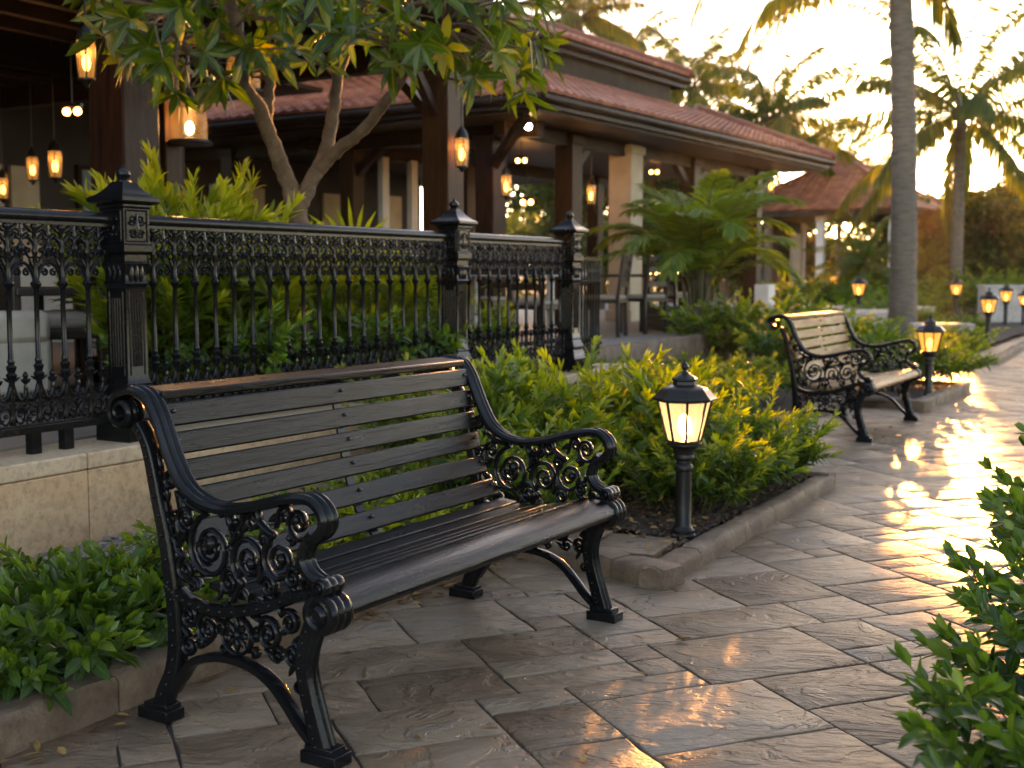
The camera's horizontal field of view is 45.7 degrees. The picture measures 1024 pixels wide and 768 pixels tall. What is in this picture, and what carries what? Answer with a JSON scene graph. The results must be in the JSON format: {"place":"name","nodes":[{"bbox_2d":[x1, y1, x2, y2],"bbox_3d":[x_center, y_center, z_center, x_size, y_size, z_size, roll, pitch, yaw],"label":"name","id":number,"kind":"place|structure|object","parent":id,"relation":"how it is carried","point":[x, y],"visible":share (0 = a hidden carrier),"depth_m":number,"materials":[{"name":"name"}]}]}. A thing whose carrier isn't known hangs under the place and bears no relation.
{"place":"outdoors","nodes":[
{"label":"outdoors","id":0,"kind":"place"},
{"bbox_2d":[24,542,333,677],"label":"soil","id":1,"kind":"structure","parent":0,"point":[160,606],"depth_m":4.13,"materials":[{"name":"brown soil"}]},
{"bbox_2d":[0,603,60,654],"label":"leafy plant","id":2,"kind":"object","parent":1,"relation":"on","point":[25,632],"visible":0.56,"depth_m":3.29,"materials":[{"name":"green plant"}]},
{"bbox_2d":[0,624,141,716],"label":"leafy plant","id":3,"kind":"object","parent":1,"relation":"on","point":[25,674],"visible":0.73,"depth_m":3.15,"materials":[{"name":"green plant"}]},
{"bbox_2d":[4,552,164,659],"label":"leafy plant","id":4,"kind":"object","parent":1,"relation":"on","point":[87,611],"visible":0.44,"depth_m":3.54,"materials":[{"name":"green plant"}]},
{"bbox_2d":[26,545,146,626],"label":"leafy plant","id":5,"kind":"object","parent":1,"relation":"on","point":[138,554],"visible":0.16,"depth_m":3.78,"materials":[{"name":"green plant"}]},
{"bbox_2d":[0,566,205,681],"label":"leafy plant","id":6,"kind":"object","parent":1,"relation":"on","point":[81,656],"visible":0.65,"depth_m":3.36,"materials":[{"name":"green plant"}]},
{"bbox_2d":[0,541,212,651],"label":"leafy plant","id":7,"kind":"object","parent":1,"relation":"on","point":[158,628],"visible":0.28,"depth_m":3.74,"materials":[{"name":"green plant"}]},
{"bbox_2d":[0,532,231,583],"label":"leafy plant","id":8,"kind":"object","parent":1,"relation":"on","point":[27,561],"visible":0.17,"depth_m":4.25,"materials":[{"name":"green plant"}]},
{"bbox_2d":[80,540,237,619],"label":"leafy plant","id":9,"kind":"object","parent":1,"relation":"on","point":[94,549],"visible":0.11,"depth_m":3.89,"materials":[{"name":"green plant"}]},
{"bbox_2d":[256,475,451,550],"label":"leafy plant","id":10,"kind":"object","parent":1,"relation":"on","point":[381,502],"visible":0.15,"depth_m":4.83,"materials":[{"name":"green plant"}]},
{"bbox_2d":[0,342,539,451],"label":"terrace","id":11,"kind":"structure","parent":0,"point":[19,442],"depth_m":6.24,"materials":[{"name":"beige stone"}]},
{"bbox_2d":[0,310,51,398],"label":"covered armchair","id":12,"kind":"object","parent":11,"relation":"on","point":[23,326],"visible":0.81,"depth_m":6.88,"materials":[{"name":"white fabric"}]},
{"bbox_2d":[0,249,108,386],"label":"armchair","id":13,"kind":"object","parent":11,"relation":"on","point":[75,326],"visible":0.36,"depth_m":7.39,"materials":[{"name":"black wood"}]},
{"bbox_2d":[0,0,509,381],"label":"dining hall","id":14,"kind":"structure","parent":11,"relation":"on","point":[109,128],"depth_m":11.83,"materials":[{"name":"beige paint"}]},
{"bbox_2d":[75,0,96,87],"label":"hanging lantern","id":15,"kind":"object","parent":14,"relation":"hanging from","point":[85,64],"visible":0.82,"depth_m":7.42,"materials":[{"name":"metal"}]},
{"bbox_3d":[-3.496,-0.521,9.592,1.500,0.800,1.000,-2,6,-23],"label":"dining table","id":16,"kind":"object","parent":11,"relation":"on","visible":0},
{"bbox_2d":[20,266,95,341],"bbox_3d":[-3.497,-0.643,9.579,1.678,0.566,1.153,-2,6,-23],"label":"tablecloth","id":17,"kind":"object","parent":16,"relation":"on","point":[27,302],"visible":0.05,"depth_m":9.03,"materials":[{"name":"white fabric"}]},
{"bbox_2d":[0,356,547,414],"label":"soil","id":18,"kind":"structure","parent":0,"point":[47,407],"depth_m":7.08,"materials":[{"name":"brown soil"}]},
{"bbox_2d":[28,156,254,361],"bbox_3d":[-2.260,-0.694,7.808,1.389,1.454,1.390,3,6,33],"label":"tall plant","id":19,"kind":"object","parent":18,"relation":"on","point":[152,175],"visible":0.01,"depth_m":7.47,"materials":[{"name":"green plant"}]},
{"bbox_2d":[56,175,299,401],"bbox_3d":[-1.966,-0.537,6.912,1.238,1.304,1.194,-4,7,-38],"label":"tall plant","id":20,"kind":"object","parent":18,"relation":"on","point":[99,309],"visible":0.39,"depth_m":6.66,"materials":[{"name":"green plant"}]},
{"bbox_2d":[59,140,305,380],"bbox_3d":[-2.019,-0.716,7.562,1.475,1.542,1.474,-2,5,-19],"label":"tall plant","id":21,"kind":"object","parent":18,"relation":"on","point":[80,193],"visible":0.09,"depth_m":7.33,"materials":[{"name":"green plant"}]},
{"bbox_2d":[98,302,312,400],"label":"shrub","id":22,"kind":"object","parent":18,"relation":"on","point":[281,333],"visible":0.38,"depth_m":6.44,"materials":[{"name":"green plant"}]},
{"bbox_2d":[101,158,328,399],"bbox_3d":[-1.685,-0.587,6.877,1.337,1.409,1.290,0,5,0],"label":"tall plant","id":23,"kind":"object","parent":18,"relation":"on","point":[261,292],"visible":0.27,"depth_m":6.81,"materials":[{"name":"green plant"}]},
{"bbox_2d":[62,0,570,333],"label":"forked tree","id":24,"kind":"object","parent":18,"relation":"on","point":[354,22],"visible":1,"depth_m":6.92,"materials":[{"name":"green plant"}]},
{"bbox_2d":[279,254,387,381],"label":"tall plant","id":25,"kind":"object","parent":18,"relation":"on","point":[341,299],"visible":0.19,"depth_m":7.94,"materials":[{"name":"green plant"}]},
{"bbox_2d":[256,283,428,386],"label":"shrub","id":26,"kind":"object","parent":18,"relation":"on","point":[369,328],"visible":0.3,"depth_m":7.43,"materials":[{"name":"green plant"}]},
{"bbox_2d":[337,262,431,341],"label":"tall plant","id":27,"kind":"object","parent":18,"relation":"on","point":[383,304],"visible":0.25,"depth_m":8.25,"materials":[{"name":"green plant"}]},
{"bbox_2d":[324,297,469,376],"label":"shrub","id":28,"kind":"object","parent":18,"relation":"on","point":[444,332],"visible":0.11,"depth_m":7.79,"materials":[{"name":"green plant"}]},
{"bbox_2d":[308,198,491,325],"bbox_3d":[-1.046,-0.685,8.739,2.070,1.276,1.476,-5,7,-43],"label":"fan palm","id":29,"kind":"object","parent":18,"relation":"on","point":[408,278],"visible":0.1,"depth_m":8.53,"materials":[{"name":"green plant"}]},
{"bbox_2d":[408,288,517,358],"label":"shrub","id":30,"kind":"object","parent":18,"relation":"on","point":[432,316],"visible":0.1,"depth_m":8.54,"materials":[{"name":"green plant"}]},
{"bbox_2d":[0,333,1023,767],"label":"path","id":31,"kind":"structure","parent":0,"point":[813,609],"depth_m":3.83,"materials":[{"name":"stone"}]},
{"bbox_2d":[0,561,498,761],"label":"kerb","id":32,"kind":"structure","parent":31,"relation":"on","point":[27,721],"depth_m":3.29,"materials":[{"name":"concrete"}]},
{"bbox_2d":[106,354,625,767],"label":"park bench","id":33,"kind":"object","parent":31,"relation":"on","point":[335,588],"visible":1,"depth_m":3.46,"materials":[{"name":"black metal"}]},
{"bbox_2d":[0,411,951,763],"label":"fallen leaves","id":34,"kind":"object","parent":31,"relation":"on","point":[62,749],"visible":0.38,"depth_m":4.44,"materials":[{"name":"brown plant"}]},
{"bbox_2d":[513,540,684,589],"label":"kerb","id":35,"kind":"structure","parent":31,"relation":"on","point":[621,566],"depth_m":4.79,"materials":[{"name":"stone"}]},
{"bbox_2d":[568,529,676,558],"bbox_3d":[0.286,0.673,5.215,0.835,0.042,0.374,3,6,31],"label":"flagstone border","id":36,"kind":"object","parent":31,"relation":"on","point":[618,541],"visible":0.3,"depth_m":5.08,"materials":[{"name":"stone"}]},
{"bbox_2d":[638,475,835,589],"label":"kerb","id":37,"kind":"structure","parent":31,"relation":"on","point":[697,553],"depth_m":5.43,"materials":[{"name":"stone"}]},
{"bbox_2d":[766,309,921,442],"bbox_3d":[2.609,-0.108,9.470,0.807,0.905,1.564,3,6,30],"label":"park bench","id":38,"kind":"object","parent":31,"relation":"on","point":[869,383],"visible":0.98,"depth_m":9.00,"materials":[{"name":"black metal"}]},
{"bbox_2d":[902,380,970,411],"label":"kerb","id":39,"kind":"structure","parent":31,"relation":"on","point":[951,391],"depth_m":11.46,"materials":[{"name":"stone"}]},
{"bbox_2d":[94,303,935,352],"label":"terrace","id":40,"kind":"structure","parent":0,"point":[608,332],"depth_m":16.71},
{"bbox_2d":[184,11,835,324],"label":"pavilion","id":41,"kind":"structure","parent":40,"relation":"on","point":[622,119],"depth_m":19.09,"materials":[{"name":"wood"}]},
{"bbox_2d":[505,250,557,348],"bbox_3d":[0.265,-0.826,11.952,0.460,0.982,0.519,5,7,42],"label":"dining chair","id":42,"kind":"object","parent":40,"relation":"on","point":[531,302],"visible":0.32,"depth_m":11.79,"materials":[{"name":"black wood"}]},
{"bbox_2d":[594,254,632,336],"bbox_3d":[1.144,-1.062,14.554,0.519,0.982,0.460,2,5,19],"label":"dining chair","id":43,"kind":"object","parent":40,"relation":"on","point":[617,299],"visible":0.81,"depth_m":14.37,"materials":[{"name":"black wood"}]},
{"bbox_2d":[620,255,672,333],"bbox_3d":[1.679,-1.133,15.338,0.460,0.982,0.519,-5,7,-42],"label":"dining chair","id":44,"kind":"object","parent":40,"relation":"on","point":[644,298],"visible":0.87,"depth_m":15.16,"materials":[{"name":"black wood"}]},
{"bbox_2d":[647,306,733,330],"bbox_3d":[2.445,-0.881,16.287,1.120,0.302,0.800,-1,5,-14],"label":"planter box","id":45,"kind":"object","parent":40,"relation":"on","point":[653,321],"visible":0.14,"depth_m":16.04,"materials":[{"name":"grey concrete"}]},
{"bbox_2d":[584,169,806,306],"bbox_3d":[2.385,-1.901,16.282,3.036,1.788,3.272,0,5,0],"label":"potted palm","id":46,"kind":"object","parent":45,"relation":"in","point":[697,239],"visible":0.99,"depth_m":15.80,"materials":[{"name":"green plant"}]},
{"bbox_2d":[299,463,806,539],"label":"soil","id":47,"kind":"structure","parent":0,"point":[757,502],"depth_m":5.96,"materials":[{"name":"brown soil"}]},
{"bbox_2d":[395,391,603,509],"bbox_3d":[-0.064,0.333,5.646,0.981,0.620,0.710,-1,5,-16],"label":"shrub","id":48,"kind":"object","parent":47,"relation":"on","point":[519,453],"visible":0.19,"depth_m":5.56,"materials":[{"name":"green plant"}]},
{"bbox_2d":[414,337,610,492],"bbox_3d":[-0.001,0.174,6.344,1.131,0.812,1.009,-1,5,-7],"label":"shrub","id":49,"kind":"object","parent":47,"relation":"on","point":[539,398],"visible":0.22,"depth_m":6.27,"materials":[{"name":"green plant"}]},
{"bbox_2d":[427,355,631,500],"bbox_3d":[0.086,0.226,6.191,0.843,0.736,1.165,-4,7,-38],"label":"shrub","id":50,"kind":"object","parent":47,"relation":"on","point":[492,375],"visible":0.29,"depth_m":6.14,"materials":[{"name":"green plant"}]},
{"bbox_2d":[435,335,682,420],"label":"shrub","id":51,"kind":"object","parent":47,"relation":"on","point":[588,378],"visible":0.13,"depth_m":6.91,"materials":[{"name":"green plant"}]},
{"bbox_2d":[511,440,625,504],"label":"shrub","id":52,"kind":"object","parent":47,"relation":"on","point":[547,497],"visible":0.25,"depth_m":5.40,"materials":[{"name":"green plant"}]},
{"bbox_2d":[518,347,751,489],"bbox_3d":[0.505,0.172,6.473,1.155,0.792,1.214,-2,5,-17],"label":"shrub","id":53,"kind":"object","parent":47,"relation":"on","point":[648,408],"visible":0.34,"depth_m":6.21,"materials":[{"name":"green plant"}]},
{"bbox_2d":[581,400,777,514],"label":"shrub","id":54,"kind":"object","parent":47,"relation":"on","point":[716,454],"visible":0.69,"depth_m":5.75,"materials":[{"name":"green plant"}]},
{"bbox_2d":[581,360,784,476],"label":"shrub","id":55,"kind":"object","parent":47,"relation":"on","point":[633,416],"visible":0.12,"depth_m":6.50,"materials":[{"name":"green plant"}]},
{"bbox_2d":[652,360,716,538],"bbox_3d":[0.747,0.282,5.281,0.258,0.775,0.258,-2,6,-20],"label":"path lamp","id":56,"kind":"object","parent":47,"relation":"on","point":[684,400],"visible":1,"depth_m":5.22,"materials":[{"name":"metal"}]},
{"bbox_2d":[619,426,767,514],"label":"shrub","id":57,"kind":"object","parent":47,"relation":"on","point":[733,486],"visible":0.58,"depth_m":5.73,"materials":[{"name":"green plant"}]},
{"bbox_2d":[591,472,811,551],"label":"mulch","id":58,"kind":"object","parent":47,"relation":"on","point":[778,489],"visible":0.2,"depth_m":5.76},
{"bbox_2d":[673,415,796,506],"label":"shrub","id":59,"kind":"object","parent":47,"relation":"on","point":[778,449],"visible":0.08,"depth_m":6.01,"materials":[{"name":"green plant"}]},
{"bbox_2d":[660,401,812,500],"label":"shrub","id":60,"kind":"object","parent":47,"relation":"on","point":[790,444],"visible":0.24,"depth_m":6.20,"materials":[{"name":"green plant"}]},
{"bbox_2d":[705,372,842,482],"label":"shrub","id":61,"kind":"object","parent":47,"relation":"on","point":[766,416],"visible":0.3,"depth_m":6.56,"materials":[{"name":"green plant"}]},
{"bbox_2d":[751,409,843,481],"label":"shrub","id":62,"kind":"object","parent":47,"relation":"on","point":[817,451],"visible":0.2,"depth_m":6.56,"materials":[{"name":"green plant"}]},
{"bbox_2d":[420,0,1023,237],"label":"sky","id":63,"kind":"structure","parent":0,"point":[845,41],"materials":[{"name":"white"}]},
{"bbox_2d":[506,277,977,317],"bbox_3d":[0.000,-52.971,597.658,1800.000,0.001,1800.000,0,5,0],"label":"ground","id":64,"kind":"structure","parent":0,"point":[716,299],"depth_m":60.53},
{"bbox_2d":[0,363,624,567],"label":"garden wall","id":65,"kind":"structure","parent":64,"relation":"on","point":[53,496],"depth_m":5.19,"materials":[{"name":"stone"}]},
{"bbox_2d":[0,165,588,454],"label":"iron railing","id":66,"kind":"object","parent":65,"relation":"on","point":[126,233],"visible":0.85,"depth_m":6.14,"materials":[{"name":"black metal"}]},
{"bbox_2d":[579,256,602,356],"bbox_3d":[0.624,-0.648,10.440,0.040,0.885,1.750,1,5,13],"label":"return railing","id":67,"kind":"object","parent":65,"relation":"on","point":[586,319],"visible":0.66,"depth_m":10.70,"materials":[{"name":"black metal"}]},
{"bbox_2d":[506,184,606,277],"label":"woodland tree","id":68,"kind":"object","parent":64,"relation":"on","point":[512,202],"visible":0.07,"depth_m":44.72,"materials":[{"name":"green plant"}]},
{"bbox_2d":[517,184,608,294],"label":"woodland tree","id":69,"kind":"object","parent":64,"relation":"on","point":[544,196],"visible":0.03,"depth_m":42.73,"materials":[{"name":"green plant"}]},
{"bbox_2d":[519,0,653,50],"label":"coconut palm","id":70,"kind":"object","parent":64,"relation":"on","point":[592,19],"visible":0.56,"depth_m":42.17,"materials":[{"name":"green plant"}]},
{"bbox_2d":[582,178,679,293],"bbox_3d":[4.142,-5.691,39.595,4.994,6.594,4.928,-3,6,-32],"label":"woodland tree","id":71,"kind":"object","parent":64,"relation":"on","point":[661,183],"visible":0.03,"depth_m":39.00,"materials":[{"name":"green plant"}]},
{"bbox_2d":[583,9,695,62],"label":"coconut palm","id":72,"kind":"object","parent":64,"relation":"on","point":[643,39],"visible":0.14,"depth_m":48.59,"materials":[{"name":"green plant"}]},
{"bbox_2d":[528,312,879,369],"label":"kerb","id":73,"kind":"structure","parent":64,"relation":"on","point":[692,345],"depth_m":13.77,"materials":[{"name":"concrete"}]},
{"bbox_2d":[422,188,986,297],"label":"distant woods","id":74,"kind":"object","parent":64,"relation":"on","point":[512,223],"depth_m":65.38,"materials":[{"name":"green plant"}]},
{"bbox_2d":[644,22,766,110],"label":"coconut palm","id":75,"kind":"object","parent":64,"relation":"on","point":[705,85],"visible":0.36,"depth_m":43.55,"materials":[{"name":"green plant"}]},
{"bbox_2d":[671,35,870,283],"bbox_3d":[8.459,-6.697,39.654,6.249,8.575,6.246,-4,6,-37],"label":"coconut palm","id":76,"kind":"object","parent":64,"relation":"on","point":[770,108],"visible":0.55,"depth_m":38.97,"materials":[{"name":"green plant"}]},
{"bbox_2d":[761,270,883,304],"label":"hedge","id":77,"kind":"object","parent":64,"relation":"on","point":[783,291],"visible":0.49,"depth_m":33.44,"materials":[{"name":"green plant"}]},
{"bbox_2d":[805,223,852,280],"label":"woodland tree","id":78,"kind":"object","parent":64,"relation":"on","point":[810,259],"visible":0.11,"depth_m":54.57,"materials":[{"name":"green plant"}]},
{"bbox_2d":[781,127,889,285],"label":"coconut palm","id":79,"kind":"object","parent":64,"relation":"on","point":[852,152],"visible":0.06,"depth_m":51.27,"materials":[{"name":"green plant"}]},
{"bbox_2d":[737,158,942,301],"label":"pavilion","id":80,"kind":"structure","parent":64,"relation":"on","point":[820,196],"depth_m":39.20,"materials":[{"name":"ceramic"}]},
{"bbox_2d":[801,206,925,303],"bbox_3d":[9.518,-3.258,32.804,3.233,2.964,3.300,3,6,26],"label":"coconut palm","id":81,"kind":"object","parent":64,"relation":"on","point":[880,269],"visible":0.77,"depth_m":32.61,"materials":[{"name":"green plant"}]},
{"bbox_2d":[802,0,1023,316],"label":"coconut palm","id":82,"kind":"object","parent":64,"relation":"on","point":[962,111],"visible":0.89,"depth_m":33.16,"materials":[{"name":"green plant"}]},
{"bbox_2d":[871,230,984,311],"bbox_3d":[12.554,-3.415,36.878,3.233,2.787,3.300,3,6,31],"label":"coconut palm","id":83,"kind":"object","parent":64,"relation":"on","point":[933,268],"visible":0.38,"depth_m":36.58,"materials":[{"name":"green plant"}]},
{"bbox_2d":[880,195,976,279],"bbox_3d":[13.602,-4.329,39.850,3.183,3.829,3.128,3,6,32],"label":"woodland tree","id":84,"kind":"object","parent":64,"relation":"on","point":[925,224],"visible":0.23,"depth_m":39.21,"materials":[{"name":"green plant"}]},
{"bbox_2d":[917,265,1023,316],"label":"hedge","id":85,"kind":"object","parent":64,"relation":"on","point":[970,285],"visible":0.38,"depth_m":33.44,"materials":[{"name":"green plant"}]},
{"bbox_2d":[949,186,1023,280],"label":"woodland tree","id":86,"kind":"object","parent":64,"relation":"on","point":[996,219],"visible":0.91,"depth_m":37.12,"materials":[{"name":"green plant"}]},
{"bbox_2d":[709,395,824,425],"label":"soil","id":87,"kind":"structure","parent":0,"point":[786,403],"depth_m":10.68,"materials":[{"name":"brown soil"}]},
{"bbox_2d":[612,355,772,407],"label":"shrub","id":88,"kind":"object","parent":87,"relation":"on","point":[728,384],"visible":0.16,"depth_m":8.65,"materials":[{"name":"green plant"}]},
{"bbox_2d":[701,348,818,402],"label":"shrub","id":89,"kind":"object","parent":87,"relation":"on","point":[781,370],"visible":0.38,"depth_m":10.77,"materials":[{"name":"green plant"}]},
{"bbox_2d":[697,355,866,377],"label":"soil","id":90,"kind":"structure","parent":0,"point":[767,362],"depth_m":15.23,"materials":[{"name":"brown soil"}]},
{"bbox_2d":[648,286,829,365],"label":"shrub","id":91,"kind":"object","parent":90,"relation":"on","point":[709,324],"visible":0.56,"depth_m":14.81,"materials":[{"name":"green plant"}]},
{"bbox_2d":[715,288,882,357],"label":"shrub","id":92,"kind":"object","parent":90,"relation":"on","point":[798,307],"visible":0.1,"depth_m":15.79,"materials":[{"name":"green plant"}]},
{"bbox_2d":[768,376,948,400],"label":"soil","id":93,"kind":"structure","parent":0,"point":[916,392],"depth_m":11.86,"materials":[{"name":"brown soil"}]},
{"bbox_2d":[732,307,901,380],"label":"shrub","id":94,"kind":"object","parent":93,"relation":"on","point":[761,339],"visible":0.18,"depth_m":12.90,"materials":[{"name":"green plant"}]},
{"bbox_2d":[777,316,944,388],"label":"shrub","id":95,"kind":"object","parent":93,"relation":"on","point":[892,335],"visible":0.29,"depth_m":12.00,"materials":[{"name":"green plant"}]},
{"bbox_2d":[859,328,987,388],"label":"shrub","id":96,"kind":"object","parent":93,"relation":"on","point":[950,369],"visible":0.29,"depth_m":11.99,"materials":[{"name":"green plant"}]},
{"bbox_2d":[915,313,945,395],"bbox_3d":[3.884,-0.270,11.316,0.261,0.783,0.261,-2,6,-20],"label":"path lamp","id":97,"kind":"object","parent":93,"relation":"on","point":[930,331],"visible":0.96,"depth_m":11.26,"materials":[{"name":"metal"}]},
{"bbox_2d":[904,341,1000,384],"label":"shrub","id":98,"kind":"object","parent":93,"relation":"on","point":[979,364],"visible":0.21,"depth_m":12.29,"materials":[{"name":"green plant"}]},
{"bbox_2d":[894,318,1023,354],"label":"soil","id":99,"kind":"structure","parent":0,"point":[1016,328],"depth_m":25.02,"materials":[{"name":"brown soil"}]},
{"bbox_2d":[688,0,965,338],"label":"coconut palm","id":100,"kind":"object","parent":99,"relation":"on","point":[902,300],"visible":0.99,"depth_m":21.18,"materials":[{"name":"grey plant"}]},
{"bbox_2d":[977,285,1023,321],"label":"stone block","id":101,"kind":"structure","parent":99,"relation":"on","point":[1014,310],"depth_m":28.60,"materials":[{"name":"grey stone"}]},
{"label":"soil","id":102,"kind":"structure","parent":0,"visible":0},
{"bbox_2d":[886,627,1023,767],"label":"shrub","id":103,"kind":"object","parent":102,"relation":"on","point":[938,735],"visible":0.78,"depth_m":2.49,"materials":[{"name":"green plant"}]},
{"bbox_2d":[908,542,1023,734],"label":"shrub","id":104,"kind":"object","parent":102,"relation":"on","point":[1010,634],"visible":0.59,"depth_m":3.01,"materials":[{"name":"green plant"}]},
{"bbox_2d":[917,666,1023,767],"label":"shrub","id":105,"kind":"object","parent":102,"relation":"on","point":[1013,744],"visible":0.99,"depth_m":2.19,"materials":[{"name":"green plant"}]},
{"bbox_2d":[938,505,1023,648],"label":"shrub","id":106,"kind":"object","parent":102,"relation":"on","point":[1008,550],"visible":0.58,"depth_m":3.54,"materials":[{"name":"green plant"}]},
{"bbox_2d":[956,558,1023,674],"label":"shrub","id":107,"kind":"object","parent":102,"relation":"on","point":[1001,587],"visible":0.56,"depth_m":3.11,"materials":[{"name":"green plant"}]},
{"bbox_2d":[975,432,1023,557],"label":"shrub","id":108,"kind":"object","parent":102,"relation":"on","point":[990,502],"visible":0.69,"depth_m":4.17,"materials":[{"name":"green plant"}]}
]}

